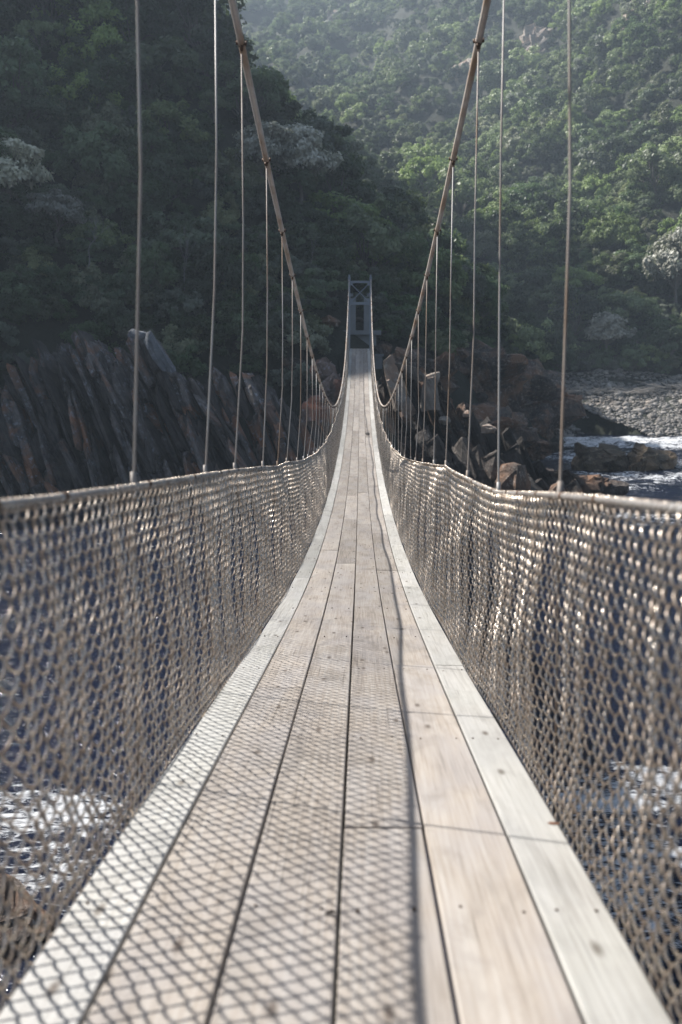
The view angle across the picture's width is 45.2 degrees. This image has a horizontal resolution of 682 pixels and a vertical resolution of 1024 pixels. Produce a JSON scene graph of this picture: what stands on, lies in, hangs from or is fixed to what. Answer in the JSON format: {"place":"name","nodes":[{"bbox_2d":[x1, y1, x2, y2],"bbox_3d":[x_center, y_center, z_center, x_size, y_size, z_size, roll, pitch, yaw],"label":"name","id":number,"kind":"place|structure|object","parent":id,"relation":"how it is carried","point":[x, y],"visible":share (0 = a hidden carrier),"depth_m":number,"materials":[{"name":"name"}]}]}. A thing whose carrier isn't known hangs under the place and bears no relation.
{"place":"outdoors","nodes":[
{"label":"outdoors","id":0,"kind":"place"},
{"bbox_2d":[0,434,681,1023],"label":"river water","id":1,"kind":"structure","parent":0,"point":[660,484],"depth_m":19.49,"materials":[{"name":"blue liquid"}]},
{"bbox_2d":[0,873,55,959],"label":"river rock","id":2,"kind":"object","parent":1,"relation":"in","point":[22,914],"visible":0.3,"depth_m":10.26,"materials":[{"name":"stone"}]},
{"bbox_2d":[527,439,559,460],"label":"boulder","id":3,"kind":"object","parent":1,"relation":"in","point":[541,449],"visible":0.67,"depth_m":60.81,"materials":[{"name":"grey stone"}]},
{"bbox_2d":[539,468,628,496],"bbox_3d":[13.241,-1.529,46.090,5.462,1.917,2.848,5,11,29],"label":"river rock","id":4,"kind":"object","parent":1,"relation":"in","point":[593,484],"visible":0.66,"depth_m":45.29,"materials":[{"name":"stone"}]},
{"bbox_2d":[571,442,677,471],"bbox_3d":[21.547,-3.779,61.185,8.382,2.806,4.369,0,9,1],"label":"island rock","id":5,"kind":"object","parent":1,"relation":"in","point":[609,457],"visible":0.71,"depth_m":60.76,"materials":[{"name":"grey stone"}]},
{"bbox_2d":[0,0,681,477],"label":"hillside","id":6,"kind":"structure","parent":0,"point":[48,330],"depth_m":97.56,"materials":[{"name":"green plant"}]},
{"bbox_2d":[0,31,45,69],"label":"dark evergreen tree","id":7,"kind":"object","parent":6,"relation":"on","point":[11,35],"visible":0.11,"depth_m":59.84,"materials":[{"name":"green plant"}]},
{"bbox_2d":[0,135,53,230],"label":"pale tree","id":8,"kind":"object","parent":6,"relation":"on","point":[11,172],"visible":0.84,"depth_m":51.39,"materials":[{"name":"beige plant"}]},
{"bbox_2d":[0,35,60,128],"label":"dark evergreen tree","id":9,"kind":"object","parent":6,"relation":"on","point":[15,54],"visible":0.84,"depth_m":55.62,"materials":[{"name":"green plant"}]},
{"bbox_2d":[12,10,64,60],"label":"green forest tree","id":10,"kind":"object","parent":6,"relation":"on","point":[24,27],"visible":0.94,"depth_m":62.09,"materials":[{"name":"green plant"}]},
{"bbox_2d":[24,188,86,242],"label":"pale tree","id":11,"kind":"object","parent":6,"relation":"on","point":[69,208],"visible":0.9,"depth_m":52.10,"materials":[{"name":"beige plant"}]},
{"bbox_2d":[40,20,92,54],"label":"dark evergreen tree","id":12,"kind":"object","parent":6,"relation":"on","point":[55,35],"visible":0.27,"depth_m":64.33,"materials":[{"name":"green plant"}]},
{"bbox_2d":[26,0,135,39],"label":"green forest tree","id":13,"kind":"object","parent":6,"relation":"on","point":[102,10],"visible":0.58,"depth_m":64.88,"materials":[{"name":"green plant"}]},
{"bbox_2d":[61,35,105,79],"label":"dark evergreen tree","id":14,"kind":"object","parent":6,"relation":"on","point":[75,39],"visible":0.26,"depth_m":62.44,"materials":[{"name":"green plant"}]},
{"bbox_2d":[46,64,123,122],"bbox_3d":[-19.592,-30.809,61.856,6.252,5.058,6.149,9,13,43],"label":"green forest tree","id":15,"kind":"object","parent":6,"relation":"on","point":[81,82],"visible":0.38,"depth_m":59.93,"materials":[{"name":"green plant"}]},
{"bbox_2d":[52,120,134,184],"bbox_3d":[-16.486,-23.104,57.189,6.278,6.983,6.398,5,11,29],"label":"dark evergreen tree","id":16,"kind":"object","parent":6,"relation":"on","point":[86,146],"visible":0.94,"depth_m":55.04,"materials":[{"name":"green plant"}]},
{"bbox_2d":[57,15,129,71],"bbox_3d":[-19.169,-35.390,64.954,6.614,6.682,6.506,9,13,43],"label":"green forest tree","id":17,"kind":"object","parent":6,"relation":"on","point":[105,33],"visible":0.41,"depth_m":62.90,"materials":[{"name":"green plant"}]},
{"bbox_2d":[0,328,190,506],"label":"rock outcrop","id":18,"kind":"object","parent":6,"relation":"on","point":[53,397],"visible":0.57,"depth_m":45.95,"materials":[{"name":"grey stone"}]},
{"bbox_2d":[74,144,155,189],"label":"dark evergreen tree","id":19,"kind":"object","parent":6,"relation":"on","point":[146,154],"visible":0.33,"depth_m":56.89,"materials":[{"name":"green plant"}]},
{"bbox_2d":[71,331,196,499],"bbox_3d":[-10.569,-2.820,48.141,13.506,15.384,4.924,6,11,32],"label":"rock outcrop","id":20,"kind":"object","parent":6,"relation":"on","point":[98,345],"visible":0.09,"depth_m":47.37,"materials":[{"name":"grey stone"}]},
{"bbox_2d":[98,0,174,42],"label":"dark evergreen tree","id":21,"kind":"object","parent":6,"relation":"on","point":[127,6],"visible":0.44,"depth_m":66.72,"materials":[{"name":"green plant"}]},
{"bbox_2d":[82,35,203,96],"bbox_3d":[-15.311,-34.115,64.795,9.427,7.361,8.131,2,10,10],"label":"green forest tree","id":22,"kind":"object","parent":6,"relation":"on","point":[149,56],"visible":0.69,"depth_m":63.14,"materials":[{"name":"green plant"}]},
{"bbox_2d":[114,62,171,109],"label":"dark evergreen tree","id":23,"kind":"object","parent":6,"relation":"on","point":[156,78],"visible":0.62,"depth_m":63.24,"materials":[{"name":"green plant"}]},
{"bbox_2d":[115,120,170,156],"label":"dark evergreen tree","id":24,"kind":"object","parent":6,"relation":"on","point":[153,136],"visible":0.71,"depth_m":58.73,"materials":[{"name":"green plant"}]},
{"bbox_2d":[113,171,172,208],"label":"dark evergreen tree","id":25,"kind":"object","parent":6,"relation":"on","point":[150,185],"visible":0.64,"depth_m":56.43,"materials":[{"name":"green plant"}]},
{"bbox_2d":[93,330,273,508],"bbox_3d":[-7.393,-2.412,45.953,13.736,15.468,6.402,2,10,12],"label":"rock outcrop","id":26,"kind":"object","parent":6,"relation":"on","point":[185,421],"visible":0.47,"depth_m":45.98,"materials":[{"name":"grey stone"}]},
{"bbox_2d":[127,328,175,372],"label":"cap slab","id":27,"kind":"structure","parent":26,"relation":"on","point":[160,358],"depth_m":44.24,"materials":[{"name":"grey stone"}]},
{"bbox_2d":[141,211,235,259],"bbox_3d":[-10.889,-17.750,56.527,5.878,5.688,5.767,9,13,43],"label":"dark evergreen tree","id":28,"kind":"object","parent":6,"relation":"on","point":[198,234],"visible":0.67,"depth_m":55.38,"materials":[{"name":"green plant"}]},
{"bbox_2d":[171,48,206,82],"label":"green forest tree","id":29,"kind":"object","parent":6,"relation":"on","point":[176,67],"visible":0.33,"depth_m":65.77,"materials":[{"name":"green plant"}]},
{"bbox_2d":[155,0,231,45],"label":"dark evergreen tree","id":30,"kind":"object","parent":6,"relation":"on","point":[161,6],"visible":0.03,"depth_m":70.28,"materials":[{"name":"green plant"}]},
{"bbox_2d":[158,0,246,54],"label":"dark evergreen tree","id":31,"kind":"object","parent":6,"relation":"on","point":[197,13],"visible":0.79,"depth_m":66.93,"materials":[{"name":"green plant"}]},
{"bbox_2d":[192,39,234,79],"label":"olive forest tree","id":32,"kind":"object","parent":6,"relation":"on","point":[208,57],"visible":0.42,"depth_m":67.42,"materials":[{"name":"green plant"}]},
{"bbox_2d":[198,87,234,122],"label":"green forest tree","id":33,"kind":"object","parent":6,"relation":"on","point":[209,94],"visible":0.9,"depth_m":64.05,"materials":[{"name":"green plant"}]},
{"bbox_2d":[186,236,259,291],"bbox_3d":[-7.673,-15.565,56.278,5.562,6.052,5.457,-9,13,-43],"label":"dark evergreen tree","id":34,"kind":"object","parent":6,"relation":"on","point":[205,261],"visible":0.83,"depth_m":54.43,"materials":[{"name":"green plant"}]},
{"bbox_2d":[198,33,258,77],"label":"dark evergreen tree","id":35,"kind":"object","parent":6,"relation":"on","point":[222,47],"visible":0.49,"depth_m":68.18,"materials":[{"name":"green plant"}]},
{"bbox_2d":[212,59,289,130],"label":"dark evergreen tree","id":36,"kind":"object","parent":6,"relation":"on","point":[262,77],"visible":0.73,"depth_m":65.74,"materials":[{"name":"green plant"}]},
{"bbox_2d":[232,119,298,195],"bbox_3d":[-5.920,-27.124,63.115,4.868,5.825,5.052,-5,11,-27],"label":"pale tree","id":37,"kind":"object","parent":6,"relation":"on","point":[275,135],"visible":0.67,"depth_m":62.03,"materials":[{"name":"beige plant"}]},
{"bbox_2d":[196,366,348,498],"bbox_3d":[-3.308,-1.696,48.104,11.905,13.637,6.766,0,9,1],"label":"rock outcrop","id":38,"kind":"object","parent":6,"relation":"on","point":[252,391],"visible":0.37,"depth_m":47.61,"materials":[{"name":"grey stone"}]},
{"bbox_2d":[299,394,337,433],"bbox_3d":[-1.183,-5.816,48.856,2.321,2.474,2.056,-4,10,-21],"label":"boulder","id":39,"kind":"object","parent":38,"relation":"on","point":[306,413],"visible":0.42,"depth_m":48.21,"materials":[{"name":"brown stone"}]},
{"bbox_2d":[320,371,343,406],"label":"boulder","id":40,"kind":"object","parent":39,"relation":"on","point":[332,383],"visible":0.59,"depth_m":48.82,"materials":[{"name":"grey stone"}]},
{"bbox_2d":[309,357,336,380],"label":"boulder","id":41,"kind":"object","parent":40,"relation":"on","point":[326,367],"visible":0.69,"depth_m":49.68,"materials":[{"name":"grey stone"}]},
{"bbox_2d":[258,66,291,101],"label":"green forest tree","id":42,"kind":"object","parent":6,"relation":"on","point":[285,83],"visible":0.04,"depth_m":77.92,"materials":[{"name":"green plant"}]},
{"bbox_2d":[240,89,311,127],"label":"olive forest tree","id":43,"kind":"object","parent":6,"relation":"on","point":[290,107],"visible":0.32,"depth_m":68.08,"materials":[{"name":"green plant"}]},
{"bbox_2d":[271,121,343,204],"bbox_3d":[-3.330,-27.801,65.940,5.506,6.888,5.714,7,12,36],"label":"pale tree","id":44,"kind":"object","parent":6,"relation":"on","point":[305,141],"visible":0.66,"depth_m":64.28,"materials":[{"name":"beige plant"}]},
{"bbox_2d":[299,118,344,153],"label":"green forest tree","id":45,"kind":"object","parent":6,"relation":"on","point":[339,140],"visible":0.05,"depth_m":76.22,"materials":[{"name":"green plant"}]},
{"bbox_2d":[299,108,353,158],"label":"dark evergreen tree","id":46,"kind":"object","parent":6,"relation":"on","point":[346,130],"visible":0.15,"depth_m":78.35,"materials":[{"name":"green plant"}]},
{"bbox_2d":[312,117,352,155],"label":"grey green forest tree","id":47,"kind":"object","parent":6,"relation":"on","point":[322,124],"visible":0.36,"depth_m":74.92,"materials":[{"name":"green plant"}]},
{"bbox_2d":[0,0,681,1023],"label":"suspension footbridge","id":48,"kind":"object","parent":6,"relation":"on","point":[344,826],"visible":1,"depth_m":2.60,"materials":[{"name":"brown wood"}]},
{"bbox_2d":[305,150,376,201],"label":"dark evergreen tree","id":49,"kind":"object","parent":6,"relation":"on","point":[350,165],"visible":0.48,"depth_m":71.21,"materials":[{"name":"green plant"}]},
{"bbox_2d":[303,190,391,229],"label":"green forest tree","id":50,"kind":"object","parent":6,"relation":"on","point":[370,210],"visible":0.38,"depth_m":66.86,"materials":[{"name":"green plant"}]},
{"bbox_2d":[342,293,380,345],"bbox_3d":[1.439,-13.334,59.018,2.900,4.680,0.950,0,9,1],"label":"concrete portal","id":51,"kind":"object","parent":6,"relation":"on","point":[362,335],"visible":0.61,"depth_m":58.70,"materials":[{"name":"grey concrete"}]},
{"bbox_2d":[328,193,426,270],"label":"green forest tree","id":52,"kind":"object","parent":6,"relation":"on","point":[357,219],"visible":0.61,"depth_m":65.10,"materials":[{"name":"green plant"}]},
{"bbox_2d":[344,184,414,230],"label":"dark evergreen tree","id":53,"kind":"object","parent":6,"relation":"on","point":[388,193],"visible":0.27,"depth_m":70.90,"materials":[{"name":"green plant"}]},
{"bbox_2d":[375,354,383,368],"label":"concrete block","id":54,"kind":"structure","parent":6,"relation":"on","point":[378,361],"depth_m":56.86,"materials":[{"name":"grey concrete"}]},
{"bbox_2d":[230,285,534,461],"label":"scree stones","id":55,"kind":"object","parent":6,"relation":"on","point":[385,349],"visible":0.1,"depth_m":58.94,"materials":[{"name":"grey stone"}]},
{"bbox_2d":[366,189,431,227],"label":"dark evergreen tree","id":56,"kind":"object","parent":6,"relation":"on","point":[415,203],"visible":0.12,"depth_m":78.08,"materials":[{"name":"green plant"}]},
{"bbox_2d":[370,221,429,268],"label":"dark evergreen tree","id":57,"kind":"object","parent":6,"relation":"on","point":[417,254],"visible":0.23,"depth_m":70.54,"materials":[{"name":"green plant"}]},
{"bbox_2d":[379,347,458,425],"bbox_3d":[5.445,-8.900,59.185,6.206,6.151,6.935,0,9,1],"label":"boulder","id":58,"kind":"object","parent":6,"relation":"on","point":[442,363],"visible":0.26,"depth_m":56.99,"materials":[{"name":"grey stone"}]},
{"bbox_2d":[388,246,468,298],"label":"green forest tree","id":59,"kind":"object","parent":6,"relation":"on","point":[407,275],"visible":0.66,"depth_m":68.19,"materials":[{"name":"green plant"}]},
{"bbox_2d":[397,145,462,205],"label":"green forest tree","id":60,"kind":"object","parent":6,"relation":"on","point":[413,166],"visible":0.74,"depth_m":209.12,"materials":[{"name":"green plant"}]},
{"bbox_2d":[421,214,453,252],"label":"green forest tree","id":61,"kind":"object","parent":6,"relation":"on","point":[432,224],"visible":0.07,"depth_m":84.62,"materials":[{"name":"green plant"}]},
{"bbox_2d":[425,266,472,321],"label":"dark evergreen tree","id":62,"kind":"object","parent":6,"relation":"on","point":[464,309],"visible":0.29,"depth_m":70.35,"materials":[{"name":"green plant"}]},
{"bbox_2d":[427,228,472,267],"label":"dark evergreen tree","id":63,"kind":"object","parent":6,"relation":"on","point":[459,244],"visible":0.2,"depth_m":83.45,"materials":[{"name":"green plant"}]},
{"bbox_2d":[427,277,478,314],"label":"olive forest tree","id":64,"kind":"object","parent":6,"relation":"on","point":[462,301],"visible":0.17,"depth_m":72.03,"materials":[{"name":"green plant"}]},
{"bbox_2d":[418,263,492,304],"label":"grey green forest tree","id":65,"kind":"object","parent":6,"relation":"on","point":[480,282],"visible":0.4,"depth_m":71.48,"materials":[{"name":"green plant"}]},
{"bbox_2d":[374,367,546,497],"bbox_3d":[8.717,-2.011,47.380,13.843,12.552,4.806,0,9,1],"label":"rock spine","id":66,"kind":"object","parent":6,"relation":"on","point":[458,427],"visible":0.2,"depth_m":46.23},
{"bbox_2d":[383,354,439,417],"bbox_3d":[3.901,-6.925,45.145,3.227,3.508,1.530,0,9,1],"label":"rock tip","id":67,"kind":"object","parent":66,"relation":"on","point":[392,367],"visible":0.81,"depth_m":44.60,"materials":[{"name":"grey stone"}]},
{"bbox_2d":[441,303,482,329],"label":"green forest tree","id":68,"kind":"object","parent":6,"relation":"on","point":[470,319],"visible":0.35,"depth_m":72.01,"materials":[{"name":"green plant"}]},
{"bbox_2d":[420,154,512,216],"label":"green forest tree","id":69,"kind":"object","parent":6,"relation":"on","point":[460,182],"visible":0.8,"depth_m":191.43,"materials":[{"name":"green plant"}]},
{"bbox_2d":[454,57,480,86],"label":"hillside crag","id":70,"kind":"structure","parent":6,"relation":"on","point":[467,61],"depth_m":256.30,"materials":[{"name":"grey stone"}]},
{"bbox_2d":[440,259,509,329],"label":"dark evergreen tree","id":71,"kind":"object","parent":6,"relation":"on","point":[492,285],"visible":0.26,"depth_m":73.94,"materials":[{"name":"green plant"}]},
{"bbox_2d":[469,304,492,330],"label":"dark evergreen tree","id":72,"kind":"object","parent":6,"relation":"on","point":[481,308],"visible":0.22,"depth_m":76.61,"materials":[{"name":"green plant"}]},
{"bbox_2d":[456,338,531,411],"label":"boulder","id":73,"kind":"object","parent":6,"relation":"on","point":[515,379],"visible":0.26,"depth_m":65.90,"materials":[{"name":"grey stone"}]},
{"bbox_2d":[475,315,514,344],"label":"dark evergreen tree","id":74,"kind":"object","parent":6,"relation":"on","point":[505,331],"visible":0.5,"depth_m":77.56,"materials":[{"name":"green plant"}]},
{"bbox_2d":[465,402,539,452],"bbox_3d":[11.099,-5.566,59.859,6.370,4.803,6.373,0,9,1],"label":"boulder","id":75,"kind":"object","parent":6,"relation":"on","point":[516,422],"visible":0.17,"depth_m":58.88,"materials":[{"name":"grey stone"}]},
{"bbox_2d":[500,303,520,334],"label":"grey green forest tree","id":76,"kind":"object","parent":6,"relation":"on","point":[514,325],"visible":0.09,"depth_m":100.96,"materials":[{"name":"green plant"}]},
{"bbox_2d":[415,425,612,515],"bbox_3d":[9.860,-0.497,43.610,11.816,8.066,5.637,0,9,1],"label":"rock spine","id":77,"kind":"object","parent":6,"relation":"on","point":[483,469],"visible":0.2,"depth_m":42.57},
{"bbox_2d":[481,424,496,433],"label":"rock outcrop","id":78,"kind":"object","parent":77,"relation":"on","point":[487,428],"visible":1,"depth_m":44.04,"materials":[{"name":"grey stone"}]},
{"bbox_2d":[495,462,530,498],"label":"rock outcrop","id":79,"kind":"object","parent":77,"relation":"on","point":[514,476],"visible":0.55,"depth_m":40.39,"materials":[{"name":"brown stone"}]},
{"bbox_2d":[510,325,538,353],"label":"green forest tree","id":80,"kind":"object","parent":6,"relation":"on","point":[533,344],"visible":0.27,"depth_m":107.11,"materials":[{"name":"green plant"}]},
{"bbox_2d":[517,346,539,358],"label":"grey green forest tree","id":81,"kind":"object","parent":6,"relation":"on","point":[530,353],"visible":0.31,"depth_m":107.91,"materials":[{"name":"green plant"}]},
{"bbox_2d":[510,322,551,354],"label":"green forest tree","id":82,"kind":"object","parent":6,"relation":"on","point":[524,339],"visible":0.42,"depth_m":108.01,"materials":[{"name":"green plant"}]},
{"bbox_2d":[520,36,549,73],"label":"hillside crag","id":83,"kind":"structure","parent":6,"relation":"on","point":[543,45],"depth_m":249.34,"materials":[{"name":"grey stone"}]},
{"bbox_2d":[518,22,552,55],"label":"hillside crag","id":84,"kind":"structure","parent":6,"relation":"on","point":[533,34],"depth_m":253.33,"materials":[{"name":"grey stone"}]},
{"bbox_2d":[521,312,558,337],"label":"dark evergreen tree","id":85,"kind":"object","parent":6,"relation":"on","point":[535,323],"visible":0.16,"depth_m":115.08,"materials":[{"name":"green plant"}]},
{"bbox_2d":[525,317,580,362],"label":"green forest tree","id":86,"kind":"object","parent":6,"relation":"on","point":[545,357],"visible":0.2,"depth_m":110.08,"materials":[{"name":"green plant"}]},
{"bbox_2d":[521,358,585,440],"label":"boulder","id":87,"kind":"object","parent":6,"relation":"on","point":[543,397],"visible":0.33,"depth_m":75.25,"materials":[{"name":"grey stone"}]},
{"bbox_2d":[536,321,573,335],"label":"dark evergreen tree","id":88,"kind":"object","parent":6,"relation":"on","point":[560,325],"visible":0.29,"depth_m":114.00,"materials":[{"name":"green plant"}]},
{"bbox_2d":[544,328,579,370],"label":"dark evergreen tree","id":89,"kind":"object","parent":6,"relation":"on","point":[553,337],"visible":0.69,"depth_m":108.72,"materials":[{"name":"green plant"}]},
{"bbox_2d":[548,344,577,372],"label":"dark evergreen tree","id":90,"kind":"object","parent":6,"relation":"on","point":[557,359],"visible":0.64,"depth_m":109.40,"materials":[{"name":"green plant"}]},
{"bbox_2d":[547,286,605,335],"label":"dark evergreen tree","id":91,"kind":"object","parent":6,"relation":"on","point":[587,302],"visible":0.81,"depth_m":113.82,"materials":[{"name":"green plant"}]},
{"bbox_2d":[584,312,636,347],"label":"pale tree","id":92,"kind":"object","parent":6,"relation":"on","point":[606,327],"visible":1,"depth_m":110.88,"materials":[{"name":"beige plant"}]},
{"bbox_2d":[558,368,681,437],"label":"pebble beach stones","id":93,"kind":"object","parent":6,"relation":"on","point":[622,408],"visible":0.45,"depth_m":102.51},
{"bbox_2d":[565,384,609,392],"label":"driftwood","id":94,"kind":"object","parent":93,"relation":"on","point":[592,390],"visible":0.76,"depth_m":105.20,"materials":[{"name":"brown wood"}]},
{"bbox_2d":[601,386,655,393],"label":"driftwood","id":95,"kind":"object","parent":93,"relation":"on","point":[633,390],"visible":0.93,"depth_m":105.32,"materials":[{"name":"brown wood"}]},
{"bbox_2d":[621,386,667,393],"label":"driftwood","id":96,"kind":"object","parent":93,"relation":"on","point":[644,390],"visible":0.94,"depth_m":104.79,"materials":[{"name":"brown wood"}]},
{"bbox_2d":[618,344,649,371],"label":"dark evergreen tree","id":97,"kind":"object","parent":6,"relation":"on","point":[633,352],"visible":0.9,"depth_m":108.96,"materials":[{"name":"green plant"}]},
{"bbox_2d":[635,343,669,371],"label":"green forest tree","id":98,"kind":"object","parent":6,"relation":"on","point":[661,355],"visible":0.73,"depth_m":110.02,"materials":[{"name":"green plant"}]},
{"bbox_2d":[625,138,681,204],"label":"green forest tree","id":99,"kind":"object","parent":6,"relation":"on","point":[652,156],"visible":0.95,"depth_m":142.77,"materials":[{"name":"green plant"}]},
{"bbox_2d":[641,223,681,304],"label":"pale tree","id":100,"kind":"object","parent":6,"relation":"on","point":[666,260],"visible":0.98,"depth_m":119.22,"materials":[{"name":"beige plant"}]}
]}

